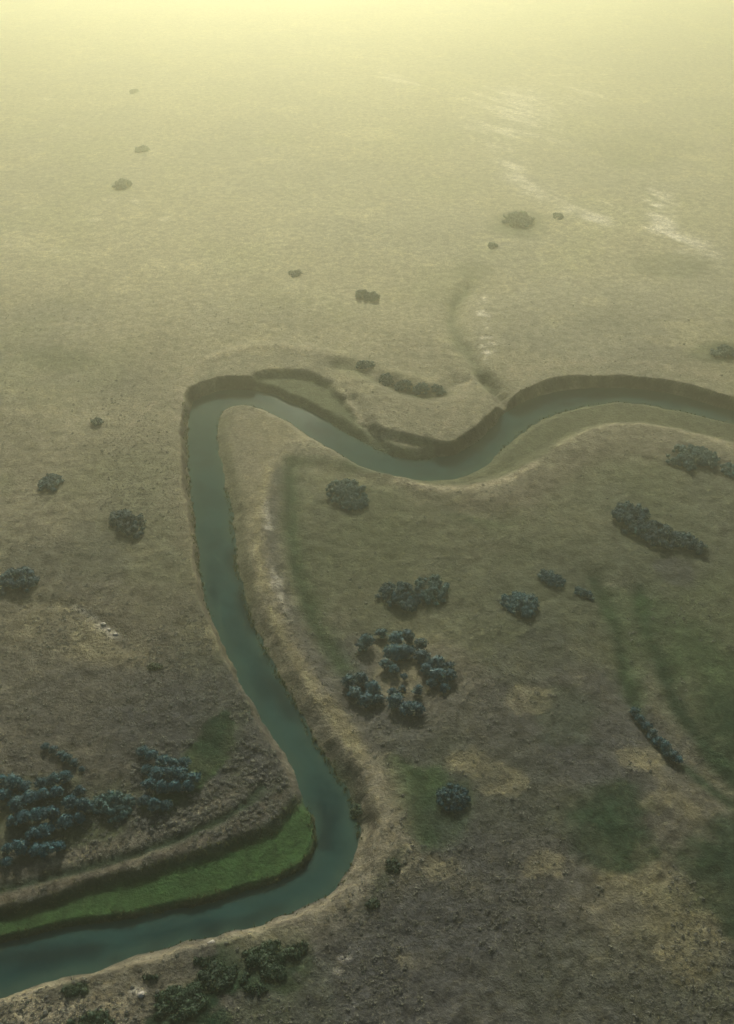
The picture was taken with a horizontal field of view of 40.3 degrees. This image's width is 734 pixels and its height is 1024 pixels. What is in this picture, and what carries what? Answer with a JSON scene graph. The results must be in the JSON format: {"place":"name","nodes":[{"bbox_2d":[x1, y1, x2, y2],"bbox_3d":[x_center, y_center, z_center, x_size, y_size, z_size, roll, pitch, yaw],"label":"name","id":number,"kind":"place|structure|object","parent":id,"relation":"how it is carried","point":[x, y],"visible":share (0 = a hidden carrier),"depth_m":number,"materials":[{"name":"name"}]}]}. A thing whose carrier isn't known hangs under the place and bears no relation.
{"place":"outdoors","nodes":[
{"label":"outdoors","id":0,"kind":"place"},
{"bbox_2d":[0,0,733,1023],"bbox_3d":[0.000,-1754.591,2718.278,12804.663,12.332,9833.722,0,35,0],"label":"ground","id":1,"kind":"structure","parent":0,"point":[400,156],"depth_m":276.66,"materials":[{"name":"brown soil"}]},
{"bbox_2d":[0,787,12,799],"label":"bush","id":2,"kind":"object","parent":1,"relation":"on","point":[4,793],"visible":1,"depth_m":183.65,"materials":[{"name":"teal plant"}]},
{"bbox_2d":[0,857,12,867],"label":"bush","id":3,"kind":"object","parent":1,"relation":"on","point":[5,861],"visible":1,"depth_m":173.90,"materials":[{"name":"teal plant"}]},
{"bbox_2d":[5,814,17,826],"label":"bush","id":4,"kind":"object","parent":1,"relation":"on","point":[11,818],"visible":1,"depth_m":179.68,"materials":[{"name":"teal plant"}]},
{"bbox_2d":[4,772,22,789],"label":"bush","id":5,"kind":"object","parent":1,"relation":"on","point":[12,779],"visible":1,"depth_m":185.42,"materials":[{"name":"teal plant"}]},
{"bbox_2d":[6,794,25,812],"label":"bush","id":6,"kind":"object","parent":1,"relation":"on","point":[15,803],"visible":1,"depth_m":181.70,"materials":[{"name":"teal plant"}]},
{"bbox_2d":[0,566,40,595],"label":"shrub","id":7,"kind":"object","parent":1,"relation":"on","point":[25,577],"visible":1,"depth_m":233.74,"materials":[{"name":"teal plant"}]},
{"bbox_2d":[10,838,30,855],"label":"bush","id":8,"kind":"object","parent":1,"relation":"on","point":[20,846],"visible":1,"depth_m":175.61,"materials":[{"name":"teal plant"}]},
{"bbox_2d":[14,809,29,824],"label":"bush","id":9,"kind":"object","parent":1,"relation":"on","point":[21,816],"visible":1,"depth_m":180.04,"materials":[{"name":"teal plant"}]},
{"bbox_2d":[17,780,31,791],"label":"bush","id":10,"kind":"object","parent":1,"relation":"on","point":[24,786],"visible":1,"depth_m":185.14,"materials":[{"name":"teal plant"}]},
{"bbox_2d":[19,790,36,804],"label":"bush","id":11,"kind":"object","parent":1,"relation":"on","point":[28,797],"visible":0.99,"depth_m":183.24,"materials":[{"name":"teal plant"}]},
{"bbox_2d":[25,826,39,841],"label":"bush","id":12,"kind":"object","parent":1,"relation":"on","point":[31,832],"visible":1,"depth_m":177.49,"materials":[{"name":"teal plant"}]},
{"bbox_2d":[27,842,40,857],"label":"bush","id":13,"kind":"object","parent":1,"relation":"on","point":[34,849],"visible":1,"depth_m":175.42,"materials":[{"name":"teal plant"}]},
{"bbox_2d":[27,806,45,821],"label":"bush","id":14,"kind":"object","parent":1,"relation":"on","point":[36,814],"visible":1,"depth_m":180.41,"materials":[{"name":"teal plant"}]},
{"bbox_2d":[32,787,49,800],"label":"bush","id":15,"kind":"object","parent":1,"relation":"on","point":[42,793],"visible":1,"depth_m":183.63,"materials":[{"name":"teal plant"}]},
{"bbox_2d":[34,777,47,789],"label":"bush","id":16,"kind":"object","parent":1,"relation":"on","point":[40,782],"visible":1,"depth_m":185.71,"materials":[{"name":"teal plant"}]},
{"bbox_2d":[36,821,55,838],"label":"bush","id":17,"kind":"object","parent":1,"relation":"on","point":[44,829],"visible":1,"depth_m":177.96,"materials":[{"name":"teal plant"}]},
{"bbox_2d":[38,840,56,857],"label":"bush","id":18,"kind":"object","parent":1,"relation":"on","point":[46,848],"visible":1,"depth_m":175.28,"materials":[{"name":"teal plant"}]},
{"bbox_2d":[40,805,59,821],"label":"bush","id":19,"kind":"object","parent":1,"relation":"on","point":[50,812],"visible":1,"depth_m":180.32,"materials":[{"name":"teal plant"}]},
{"bbox_2d":[37,473,64,491],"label":"shrub","id":20,"kind":"object","parent":1,"relation":"on","point":[50,481],"visible":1,"depth_m":268.37,"materials":[{"name":"teal plant"}]},
{"bbox_2d":[46,772,61,786],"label":"bush","id":21,"kind":"object","parent":1,"relation":"on","point":[52,778],"visible":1,"depth_m":186.10,"materials":[{"name":"teal plant"}]},
{"bbox_2d":[49,785,64,797],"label":"bush","id":22,"kind":"object","parent":1,"relation":"on","point":[54,791],"visible":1,"depth_m":184.31,"materials":[{"name":"teal plant"}]},
{"bbox_2d":[54,840,65,851],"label":"bush","id":23,"kind":"object","parent":1,"relation":"on","point":[60,845],"visible":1,"depth_m":176.02,"materials":[{"name":"teal plant"}]},
{"bbox_2d":[54,813,73,829],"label":"bush","id":24,"kind":"object","parent":1,"relation":"on","point":[63,821],"visible":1,"depth_m":179.42,"materials":[{"name":"teal plant"}]},
{"bbox_2d":[58,770,73,783],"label":"bush","id":25,"kind":"object","parent":1,"relation":"on","point":[65,775],"visible":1,"depth_m":186.73,"materials":[{"name":"teal plant"}]},
{"bbox_2d":[61,793,79,809],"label":"bush","id":26,"kind":"object","parent":1,"relation":"on","point":[71,801],"visible":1,"depth_m":182.56,"materials":[{"name":"teal plant"}]},
{"bbox_2d":[61,981,88,997],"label":"thicket","id":27,"kind":"object","parent":1,"relation":"on","point":[74,990],"visible":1,"depth_m":154.09,"materials":[{"name":"green plant"}]},
{"bbox_2d":[71,785,86,796],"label":"bush","id":28,"kind":"object","parent":1,"relation":"on","point":[79,790],"visible":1,"depth_m":184.52,"materials":[{"name":"teal plant"}]},
{"bbox_2d":[74,811,85,824],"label":"bush","id":29,"kind":"object","parent":1,"relation":"on","point":[79,818],"visible":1,"depth_m":180.62,"materials":[{"name":"teal plant"}]},
{"bbox_2d":[77,797,93,812],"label":"bush","id":30,"kind":"object","parent":1,"relation":"on","point":[85,805],"visible":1,"depth_m":182.00,"materials":[{"name":"teal plant"}]},
{"bbox_2d":[66,1008,114,1023],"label":"thicket","id":31,"kind":"object","parent":1,"relation":"on","point":[101,1017],"visible":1,"depth_m":150.53,"materials":[{"name":"green plant"}]},
{"bbox_2d":[92,790,135,823],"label":"shrub","id":32,"kind":"object","parent":1,"relation":"on","point":[123,809],"visible":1,"depth_m":183.43,"materials":[{"name":"green plant"}]},
{"bbox_2d":[111,178,132,188],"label":"shrub","id":33,"kind":"object","parent":1,"relation":"on","point":[121,183],"visible":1,"depth_m":474.93,"materials":[{"name":"green plant"}]},
{"bbox_2d":[108,508,146,538],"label":"shrub","id":34,"kind":"object","parent":1,"relation":"on","point":[124,520],"visible":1,"depth_m":252.32,"materials":[{"name":"teal plant"}]},
{"bbox_2d":[135,745,149,755],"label":"bush","id":35,"kind":"object","parent":1,"relation":"on","point":[142,750],"visible":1,"depth_m":192.40,"materials":[{"name":"teal plant"}]},
{"bbox_2d":[136,795,150,806],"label":"bush","id":36,"kind":"object","parent":1,"relation":"on","point":[142,800],"visible":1,"depth_m":183.73,"materials":[{"name":"teal plant"}]},
{"bbox_2d":[140,777,157,790],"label":"bush","id":37,"kind":"object","parent":1,"relation":"on","point":[150,783],"visible":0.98,"depth_m":186.17,"materials":[{"name":"teal plant"}]},
{"bbox_2d":[144,749,158,761],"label":"bush","id":38,"kind":"object","parent":1,"relation":"on","point":[150,754],"visible":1,"depth_m":191.40,"materials":[{"name":"teal plant"}]},
{"bbox_2d":[147,797,161,811],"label":"bush","id":39,"kind":"object","parent":1,"relation":"on","point":[154,802],"visible":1,"depth_m":182.66,"materials":[{"name":"teal plant"}]},
{"bbox_2d":[147,661,162,669],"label":"shrub","id":40,"kind":"object","parent":1,"relation":"on","point":[155,666],"visible":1,"depth_m":211.87,"materials":[{"name":"green plant"}]},
{"bbox_2d":[146,765,164,781],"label":"bush","id":41,"kind":"object","parent":1,"relation":"on","point":[157,772],"visible":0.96,"depth_m":188.34,"materials":[{"name":"teal plant"}]},
{"bbox_2d":[155,754,169,766],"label":"bush","id":42,"kind":"object","parent":1,"relation":"on","point":[161,760],"visible":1,"depth_m":190.54,"materials":[{"name":"teal plant"}]},
{"bbox_2d":[156,779,171,793],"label":"bush","id":43,"kind":"object","parent":1,"relation":"on","point":[163,786],"visible":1,"depth_m":185.54,"materials":[{"name":"teal plant"}]},
{"bbox_2d":[159,799,172,811],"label":"bush","id":44,"kind":"object","parent":1,"relation":"on","point":[166,804],"visible":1,"depth_m":183.10,"materials":[{"name":"teal plant"}]},
{"bbox_2d":[162,765,176,780],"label":"bush","id":45,"kind":"object","parent":1,"relation":"on","point":[168,771],"visible":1,"depth_m":187.79,"materials":[{"name":"teal plant"}]},
{"bbox_2d":[169,779,183,792],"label":"bush","id":46,"kind":"object","parent":1,"relation":"on","point":[175,785],"visible":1,"depth_m":186.04,"materials":[{"name":"teal plant"}]},
{"bbox_2d":[172,766,188,780],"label":"bush","id":47,"kind":"object","parent":1,"relation":"on","point":[180,773],"visible":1,"depth_m":188.11,"materials":[{"name":"teal plant"}]},
{"bbox_2d":[153,979,209,1021],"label":"thicket","id":48,"kind":"object","parent":1,"relation":"on","point":[184,1003],"visible":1,"depth_m":152.66,"materials":[{"name":"green plant"}]},
{"bbox_2d":[177,756,191,767],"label":"bush","id":49,"kind":"object","parent":1,"relation":"on","point":[183,761],"visible":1,"depth_m":190.63,"materials":[{"name":"teal plant"}]},
{"bbox_2d":[182,780,194,791],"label":"bush","id":50,"kind":"object","parent":1,"relation":"on","point":[188,787],"visible":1,"depth_m":186.39,"materials":[{"name":"teal plant"}]},
{"bbox_2d":[185,771,201,783],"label":"bush","id":51,"kind":"object","parent":1,"relation":"on","point":[192,777],"visible":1,"depth_m":187.84,"materials":[{"name":"teal plant"}]},
{"bbox_2d":[193,955,211,967],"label":"thicket","id":52,"kind":"object","parent":1,"relation":"on","point":[199,961],"visible":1,"depth_m":158.14,"materials":[{"name":"green plant"}]},
{"bbox_2d":[196,958,250,992],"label":"thicket","id":53,"kind":"object","parent":1,"relation":"on","point":[217,976],"visible":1,"depth_m":156.04,"materials":[{"name":"green plant"}]},
{"bbox_2d":[244,982,268,996],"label":"thicket","id":54,"kind":"object","parent":1,"relation":"on","point":[260,988],"visible":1,"depth_m":154.37,"materials":[{"name":"green plant"}]},
{"bbox_2d":[241,939,303,983],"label":"thicket","id":55,"kind":"object","parent":1,"relation":"on","point":[270,957],"visible":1,"depth_m":158.41,"materials":[{"name":"green plant"}]},
{"bbox_2d":[292,940,308,952],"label":"thicket","id":56,"kind":"object","parent":1,"relation":"on","point":[303,945],"visible":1,"depth_m":160.21,"materials":[{"name":"green plant"}]},
{"bbox_2d":[325,478,368,510],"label":"shrub","id":57,"kind":"object","parent":1,"relation":"on","point":[349,491],"visible":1,"depth_m":265.62,"materials":[{"name":"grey plant"}]},
{"bbox_2d":[340,673,356,689],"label":"bush","id":58,"kind":"object","parent":1,"relation":"on","point":[348,680],"visible":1,"depth_m":209.52,"materials":[{"name":"teal plant"}]},
{"bbox_2d":[345,686,362,697],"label":"bush","id":59,"kind":"object","parent":1,"relation":"on","point":[354,692],"visible":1,"depth_m":206.89,"materials":[{"name":"teal plant"}]},
{"bbox_2d":[350,802,361,818],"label":"shrub","id":60,"kind":"object","parent":1,"relation":"on","point":[356,810],"visible":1,"depth_m":186.01,"materials":[{"name":"green plant"}]},
{"bbox_2d":[354,672,368,685],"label":"bush","id":61,"kind":"object","parent":1,"relation":"on","point":[362,678],"visible":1,"depth_m":209.75,"materials":[{"name":"teal plant"}]},
{"bbox_2d":[356,360,374,369],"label":"shrub","id":62,"kind":"object","parent":1,"relation":"on","point":[363,364],"visible":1,"depth_m":324.40,"materials":[{"name":"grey plant"}]},
{"bbox_2d":[357,633,374,646],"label":"bush","id":63,"kind":"object","parent":1,"relation":"on","point":[367,639],"visible":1,"depth_m":218.83,"materials":[{"name":"teal plant"}]},
{"bbox_2d":[0,298,733,1023],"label":"sagebrush cover","id":64,"kind":"object","parent":1,"relation":"on","point":[194,844],"visible":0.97,"depth_m":188.26,"materials":[{"name":"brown plant"}]},
{"bbox_2d":[355,290,379,301],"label":"shrub","id":65,"kind":"object","parent":1,"relation":"on","point":[374,295],"visible":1,"depth_m":366.87,"materials":[{"name":"green plant"}]},
{"bbox_2d":[357,692,378,707],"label":"bush","id":66,"kind":"object","parent":1,"relation":"on","point":[366,698],"visible":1,"depth_m":204.57,"materials":[{"name":"teal plant"}]},
{"bbox_2d":[364,896,380,909],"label":"shrub","id":67,"kind":"object","parent":1,"relation":"on","point":[370,904],"visible":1,"depth_m":166.07,"materials":[{"name":"green plant"}]},
{"bbox_2d":[364,680,381,693],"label":"bush","id":68,"kind":"object","parent":1,"relation":"on","point":[373,685],"visible":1,"depth_m":207.35,"materials":[{"name":"teal plant"}]},
{"bbox_2d":[373,628,387,638],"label":"bush","id":69,"kind":"object","parent":1,"relation":"on","point":[381,632],"visible":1,"depth_m":221.72,"materials":[{"name":"teal plant"}]},
{"bbox_2d":[378,659,392,669],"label":"bush","id":70,"kind":"object","parent":1,"relation":"on","point":[384,663],"visible":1,"depth_m":212.92,"materials":[{"name":"teal plant"}]},
{"bbox_2d":[378,373,393,385],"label":"shrub","id":71,"kind":"object","parent":1,"relation":"on","point":[388,381],"visible":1,"depth_m":317.38,"materials":[{"name":"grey plant"}]},
{"bbox_2d":[382,643,402,661],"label":"bush","id":72,"kind":"object","parent":1,"relation":"on","point":[391,651],"visible":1,"depth_m":215.25,"materials":[{"name":"teal plant"}]},
{"bbox_2d":[385,857,401,874],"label":"shrub","id":73,"kind":"object","parent":1,"relation":"on","point":[393,867],"visible":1,"depth_m":171.85,"materials":[{"name":"green plant"}]},
{"bbox_2d":[386,692,404,710],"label":"bush","id":74,"kind":"object","parent":1,"relation":"on","point":[395,699],"visible":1,"depth_m":203.05,"materials":[{"name":"teal plant"}]},
{"bbox_2d":[387,631,403,644],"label":"bush","id":75,"kind":"object","parent":1,"relation":"on","point":[394,637],"visible":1,"depth_m":218.91,"materials":[{"name":"teal plant"}]},
{"bbox_2d":[374,580,422,611],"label":"shrub","id":76,"kind":"object","parent":1,"relation":"on","point":[405,601],"visible":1,"depth_m":232.51,"materials":[{"name":"teal plant"}]},
{"bbox_2d":[394,379,412,390],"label":"shrub","id":77,"kind":"object","parent":1,"relation":"on","point":[405,384],"visible":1,"depth_m":313.99,"materials":[{"name":"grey plant"}]},
{"bbox_2d":[397,700,415,715],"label":"bush","id":78,"kind":"object","parent":1,"relation":"on","point":[405,707],"visible":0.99,"depth_m":201.24,"materials":[{"name":"teal plant"}]},
{"bbox_2d":[398,642,416,660],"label":"bush","id":79,"kind":"object","parent":1,"relation":"on","point":[406,650],"visible":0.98,"depth_m":215.76,"materials":[{"name":"teal plant"}]},
{"bbox_2d":[401,628,415,643],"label":"bush","id":80,"kind":"object","parent":1,"relation":"on","point":[409,637],"visible":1,"depth_m":219.96,"materials":[{"name":"teal plant"}]},
{"bbox_2d":[410,701,425,717],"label":"bush","id":81,"kind":"object","parent":1,"relation":"on","point":[418,708],"visible":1,"depth_m":200.69,"materials":[{"name":"teal plant"}]},
{"bbox_2d":[412,382,429,394],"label":"shrub","id":82,"kind":"object","parent":1,"relation":"on","point":[418,388],"visible":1,"depth_m":311.83,"materials":[{"name":"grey plant"}]},
{"bbox_2d":[414,637,428,648],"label":"bush","id":83,"kind":"object","parent":1,"relation":"on","point":[419,642],"visible":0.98,"depth_m":217.64,"materials":[{"name":"teal plant"}]},
{"bbox_2d":[413,648,430,663],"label":"bush","id":84,"kind":"object","parent":1,"relation":"on","point":[420,656],"visible":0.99,"depth_m":214.23,"materials":[{"name":"teal plant"}]},
{"bbox_2d":[420,662,433,676],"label":"bush","id":85,"kind":"object","parent":1,"relation":"on","point":[425,666],"visible":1,"depth_m":210.60,"materials":[{"name":"teal plant"}]},
{"bbox_2d":[414,574,450,605],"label":"shrub","id":86,"kind":"object","parent":1,"relation":"on","point":[436,583],"visible":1,"depth_m":234.20,"materials":[{"name":"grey plant"}]},
{"bbox_2d":[425,655,446,668],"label":"bush","id":87,"kind":"object","parent":1,"relation":"on","point":[436,661],"visible":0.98,"depth_m":211.80,"materials":[{"name":"teal plant"}]},
{"bbox_2d":[427,667,448,682],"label":"bush","id":88,"kind":"object","parent":1,"relation":"on","point":[439,674],"visible":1,"depth_m":208.33,"materials":[{"name":"teal plant"}]},
{"bbox_2d":[431,383,446,395],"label":"shrub","id":89,"kind":"object","parent":1,"relation":"on","point":[437,389],"visible":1,"depth_m":312.03,"materials":[{"name":"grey plant"}]},
{"bbox_2d":[446,668,457,680],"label":"bush","id":90,"kind":"object","parent":1,"relation":"on","point":[451,674],"visible":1,"depth_m":208.78,"materials":[{"name":"teal plant"}]},
{"bbox_2d":[435,782,470,813],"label":"shrub","id":91,"kind":"object","parent":1,"relation":"on","point":[443,794],"visible":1,"depth_m":183.01,"materials":[{"name":"teal plant"}]},
{"bbox_2d":[502,210,534,226],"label":"shrub","id":92,"kind":"object","parent":1,"relation":"on","point":[524,220],"visible":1,"depth_m":434.12,"materials":[{"name":"green plant"}]},
{"bbox_2d":[499,590,540,617],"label":"shrub","id":93,"kind":"object","parent":1,"relation":"on","point":[519,600],"visible":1,"depth_m":227.48,"materials":[{"name":"teal plant"}]},
{"bbox_2d":[537,568,565,587],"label":"shrub","id":94,"kind":"object","parent":1,"relation":"on","point":[549,578],"visible":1,"depth_m":235.44,"materials":[{"name":"teal plant"}]},
{"bbox_2d":[574,586,594,600],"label":"shrub","id":95,"kind":"object","parent":1,"relation":"on","point":[582,592],"visible":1,"depth_m":231.90,"materials":[{"name":"teal plant"}]},
{"bbox_2d":[610,501,651,537],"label":"shrub","id":96,"kind":"object","parent":1,"relation":"on","point":[627,513],"visible":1,"depth_m":253.41,"materials":[{"name":"teal plant"}]},
{"bbox_2d":[639,720,652,730],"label":"bush","id":97,"kind":"object","parent":1,"relation":"on","point":[646,726],"visible":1,"depth_m":198.51,"materials":[{"name":"teal plant"}]},
{"bbox_2d":[639,520,677,549],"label":"shrub","id":98,"kind":"object","parent":1,"relation":"on","point":[661,534],"visible":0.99,"depth_m":247.34,"materials":[{"name":"teal plant"}]},
{"bbox_2d":[650,735,666,746],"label":"bush","id":99,"kind":"object","parent":1,"relation":"on","point":[657,740],"visible":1,"depth_m":195.17,"materials":[{"name":"teal plant"}]},
{"bbox_2d":[660,741,672,753],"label":"bush","id":100,"kind":"object","parent":1,"relation":"on","point":[665,747],"visible":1,"depth_m":193.21,"materials":[{"name":"teal plant"}]},
{"bbox_2d":[663,749,678,761],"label":"bush","id":101,"kind":"object","parent":1,"relation":"on","point":[672,754],"visible":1,"depth_m":191.96,"materials":[{"name":"teal plant"}]},
{"bbox_2d":[667,531,708,554],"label":"shrub","id":102,"kind":"object","parent":1,"relation":"on","point":[689,542],"visible":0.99,"depth_m":245.31,"materials":[{"name":"teal plant"}]},
{"bbox_2d":[665,443,720,470],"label":"shrub","id":103,"kind":"object","parent":1,"relation":"on","point":[690,455],"visible":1,"depth_m":277.09,"materials":[{"name":"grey plant"}]},
{"bbox_2d":[709,344,733,357],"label":"shrub","id":104,"kind":"object","parent":1,"relation":"on","point":[724,350],"visible":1,"depth_m":330.38,"materials":[{"name":"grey plant"}]},
{"bbox_2d":[719,462,733,477],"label":"shrub","id":105,"kind":"object","parent":1,"relation":"on","point":[727,468],"visible":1,"depth_m":273.29,"materials":[{"name":"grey plant"}]},
{"bbox_2d":[0,388,733,997],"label":"river","id":106,"kind":"structure","parent":0,"point":[58,954],"depth_m":212.83,"materials":[{"name":"liquid"}]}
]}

